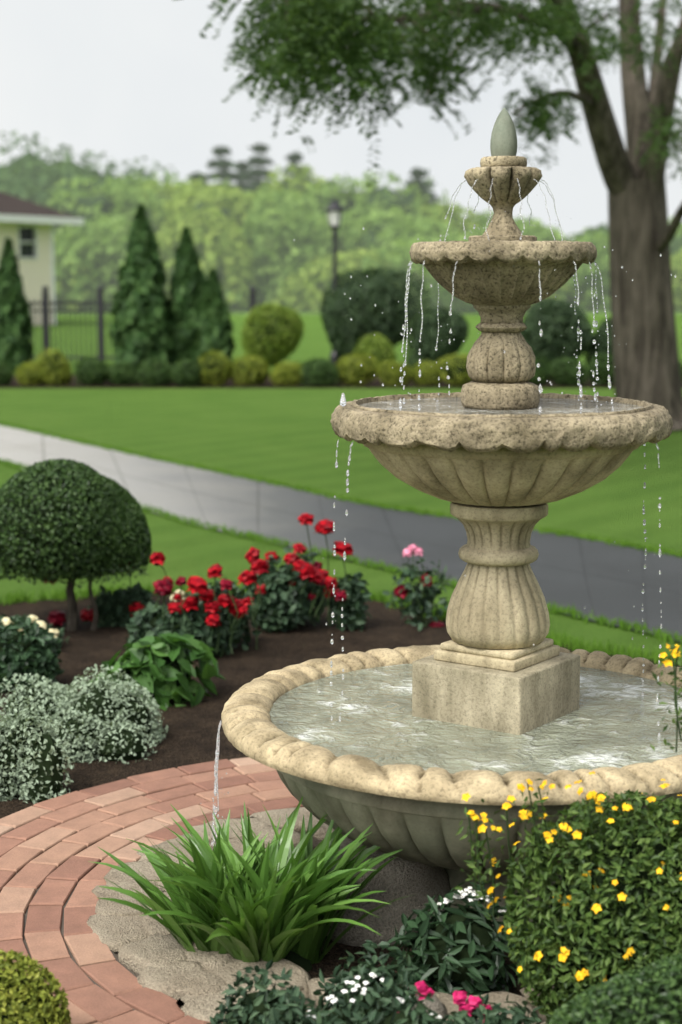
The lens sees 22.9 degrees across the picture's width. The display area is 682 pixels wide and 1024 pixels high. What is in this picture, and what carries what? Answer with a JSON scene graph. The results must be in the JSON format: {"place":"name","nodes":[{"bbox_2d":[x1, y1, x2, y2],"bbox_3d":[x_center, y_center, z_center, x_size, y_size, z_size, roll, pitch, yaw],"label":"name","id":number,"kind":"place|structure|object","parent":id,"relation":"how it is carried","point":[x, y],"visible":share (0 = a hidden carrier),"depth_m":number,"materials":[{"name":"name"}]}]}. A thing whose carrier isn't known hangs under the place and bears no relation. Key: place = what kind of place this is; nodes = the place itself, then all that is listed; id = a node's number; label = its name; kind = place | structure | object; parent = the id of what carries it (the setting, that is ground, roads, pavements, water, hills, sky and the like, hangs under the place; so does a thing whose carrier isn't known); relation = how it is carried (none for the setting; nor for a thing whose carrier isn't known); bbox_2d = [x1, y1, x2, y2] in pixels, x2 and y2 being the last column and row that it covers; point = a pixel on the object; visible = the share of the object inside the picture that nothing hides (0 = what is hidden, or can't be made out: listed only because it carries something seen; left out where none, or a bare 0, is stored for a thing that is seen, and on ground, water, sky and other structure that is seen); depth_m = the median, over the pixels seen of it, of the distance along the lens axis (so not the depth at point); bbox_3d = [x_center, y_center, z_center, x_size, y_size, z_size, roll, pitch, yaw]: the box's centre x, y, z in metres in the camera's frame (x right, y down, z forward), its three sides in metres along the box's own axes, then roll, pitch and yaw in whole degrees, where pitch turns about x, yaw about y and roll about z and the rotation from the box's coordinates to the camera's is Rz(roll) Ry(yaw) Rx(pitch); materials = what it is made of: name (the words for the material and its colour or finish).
{"place":"outdoors","nodes":[
{"label":"outdoors","id":0,"kind":"place"},
{"bbox_2d":[0,191,83,324],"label":"house","id":1,"kind":"structure","parent":0,"point":[26,226],"depth_m":62.19,"materials":[{"name":"beige paint"}]},
{"bbox_2d":[0,375,614,387],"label":"bed soil","id":2,"kind":"structure","parent":0,"point":[375,383],"depth_m":28.16,"materials":[{"name":"brown soil"}]},
{"bbox_2d":[0,348,681,386],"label":"hedge shrubs","id":3,"kind":"object","parent":2,"relation":"on","point":[52,368],"visible":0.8,"depth_m":28.20,"materials":[{"name":"green plant"}]},
{"bbox_2d":[0,282,681,665],"bbox_3d":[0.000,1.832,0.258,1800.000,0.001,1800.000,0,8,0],"label":"lawn","id":4,"kind":"structure","parent":0,"point":[286,436],"depth_m":17.65,"materials":[{"name":"green plant"}]},
{"bbox_2d":[0,203,235,378],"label":"conifer trees","id":5,"kind":"object","parent":4,"relation":"on","point":[190,318],"visible":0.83,"depth_m":30.11,"materials":[{"name":"green plant"}]},
{"bbox_2d":[27,285,255,362],"bbox_3d":[-5.480,-3.851,34.803,7.469,1.640,0.136,0,8,0],"label":"fence","id":6,"kind":"object","parent":4,"relation":"on","point":[45,303],"visible":0.25,"depth_m":34.76,"materials":[{"name":"black metal"}]},
{"bbox_2d":[325,198,344,365],"bbox_3d":[-0.120,-4.569,33.692,0.420,3.370,0.420,0,8,0],"label":"lamp post","id":7,"kind":"object","parent":4,"relation":"on","point":[334,209],"visible":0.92,"depth_m":33.51,"materials":[{"name":"black metal"}]},
{"bbox_2d":[0,130,681,311],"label":"distant trees","id":8,"kind":"object","parent":4,"relation":"on","point":[380,215],"visible":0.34,"depth_m":95.21,"materials":[{"name":"green plant"}]},
{"bbox_2d":[0,421,681,665],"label":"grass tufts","id":9,"kind":"object","parent":4,"relation":"on","point":[554,610],"visible":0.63,"depth_m":10.91,"materials":[{"name":"green plant"}]},
{"bbox_2d":[54,202,681,313],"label":"background trees","id":10,"kind":"object","parent":4,"relation":"on","point":[73,281],"visible":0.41,"depth_m":83.90,"materials":[{"name":"green plant"}]},
{"bbox_2d":[240,267,612,369],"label":"garden shrubs","id":11,"kind":"object","parent":4,"relation":"on","point":[274,337],"visible":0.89,"depth_m":33.07,"materials":[{"name":"green plant"}]},
{"bbox_2d":[200,0,681,430],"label":"tree","id":12,"kind":"object","parent":4,"relation":"on","point":[641,231],"visible":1,"depth_m":17.16,"materials":[{"name":"green plant"}]},
{"bbox_2d":[0,425,681,641],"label":"path","id":13,"kind":"structure","parent":0,"point":[597,578],"depth_m":12.20,"materials":[{"name":"concrete"}]},
{"bbox_2d":[0,593,681,996],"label":"bed soil","id":14,"kind":"structure","parent":0,"point":[190,735],"depth_m":8.04,"materials":[{"name":"brown soil"}]},
{"bbox_2d":[0,458,151,630],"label":"topiary bush","id":15,"kind":"object","parent":14,"relation":"on","point":[74,519],"visible":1,"depth_m":8.48,"materials":[{"name":"green plant"}]},
{"bbox_2d":[0,664,167,803],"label":"silver groundcover plants","id":16,"kind":"object","parent":14,"relation":"on","point":[47,730],"visible":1,"depth_m":6.43,"materials":[{"name":"green plant"}]},
{"bbox_2d":[0,757,303,1023],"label":"brick paving","id":17,"kind":"structure","parent":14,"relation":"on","point":[51,878],"depth_m":5.29,"materials":[{"name":"brown brick"}]},
{"bbox_2d":[0,513,450,710],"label":"flower bushes","id":18,"kind":"object","parent":14,"relation":"on","point":[203,622],"visible":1,"depth_m":8.19,"materials":[{"name":"green plant"}]},
{"bbox_2d":[88,796,411,971],"bbox_3d":[-0.243,1.041,4.469,0.880,0.508,0.771,0,8,0],"label":"daylily plant","id":19,"kind":"object","parent":14,"relation":"on","point":[280,898],"visible":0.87,"depth_m":4.45,"materials":[{"name":"green plant"}]},
{"bbox_2d":[0,644,681,1023],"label":"plants","id":20,"kind":"object","parent":14,"relation":"on","point":[610,944],"visible":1,"depth_m":3.95,"materials":[{"name":"green plant"}]},
{"bbox_2d":[87,807,666,1023],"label":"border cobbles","id":21,"kind":"object","parent":14,"relation":"on","point":[151,952],"visible":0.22,"depth_m":4.48,"materials":[{"name":"stone"}]},
{"bbox_2d":[327,838,450,1018],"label":"rocks","id":22,"kind":"object","parent":14,"relation":"on","point":[395,878],"visible":0.3,"depth_m":4.68,"materials":[{"name":"stone"}]},
{"bbox_2d":[221,108,681,929],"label":"fountain","id":23,"kind":"object","parent":14,"relation":"on","point":[501,482],"visible":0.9,"depth_m":4.63,"materials":[{"name":"stone"}]},
{"bbox_2d":[200,178,675,845],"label":"fountain water drops","id":24,"kind":"object","parent":23,"relation":"on","point":[342,402],"visible":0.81,"depth_m":4.72,"materials":[{"name":"clear liquid"}]},
{"bbox_2d":[0,0,681,238],"label":"sky","id":25,"kind":"structure","parent":0,"point":[129,80],"materials":[{"name":"white"}]},
{"bbox_2d":[270,397,681,774],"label":"fountain water","id":26,"kind":"structure","parent":0,"point":[613,719],"depth_m":4.77,"materials":[{"name":"clear liquid"}]}
]}

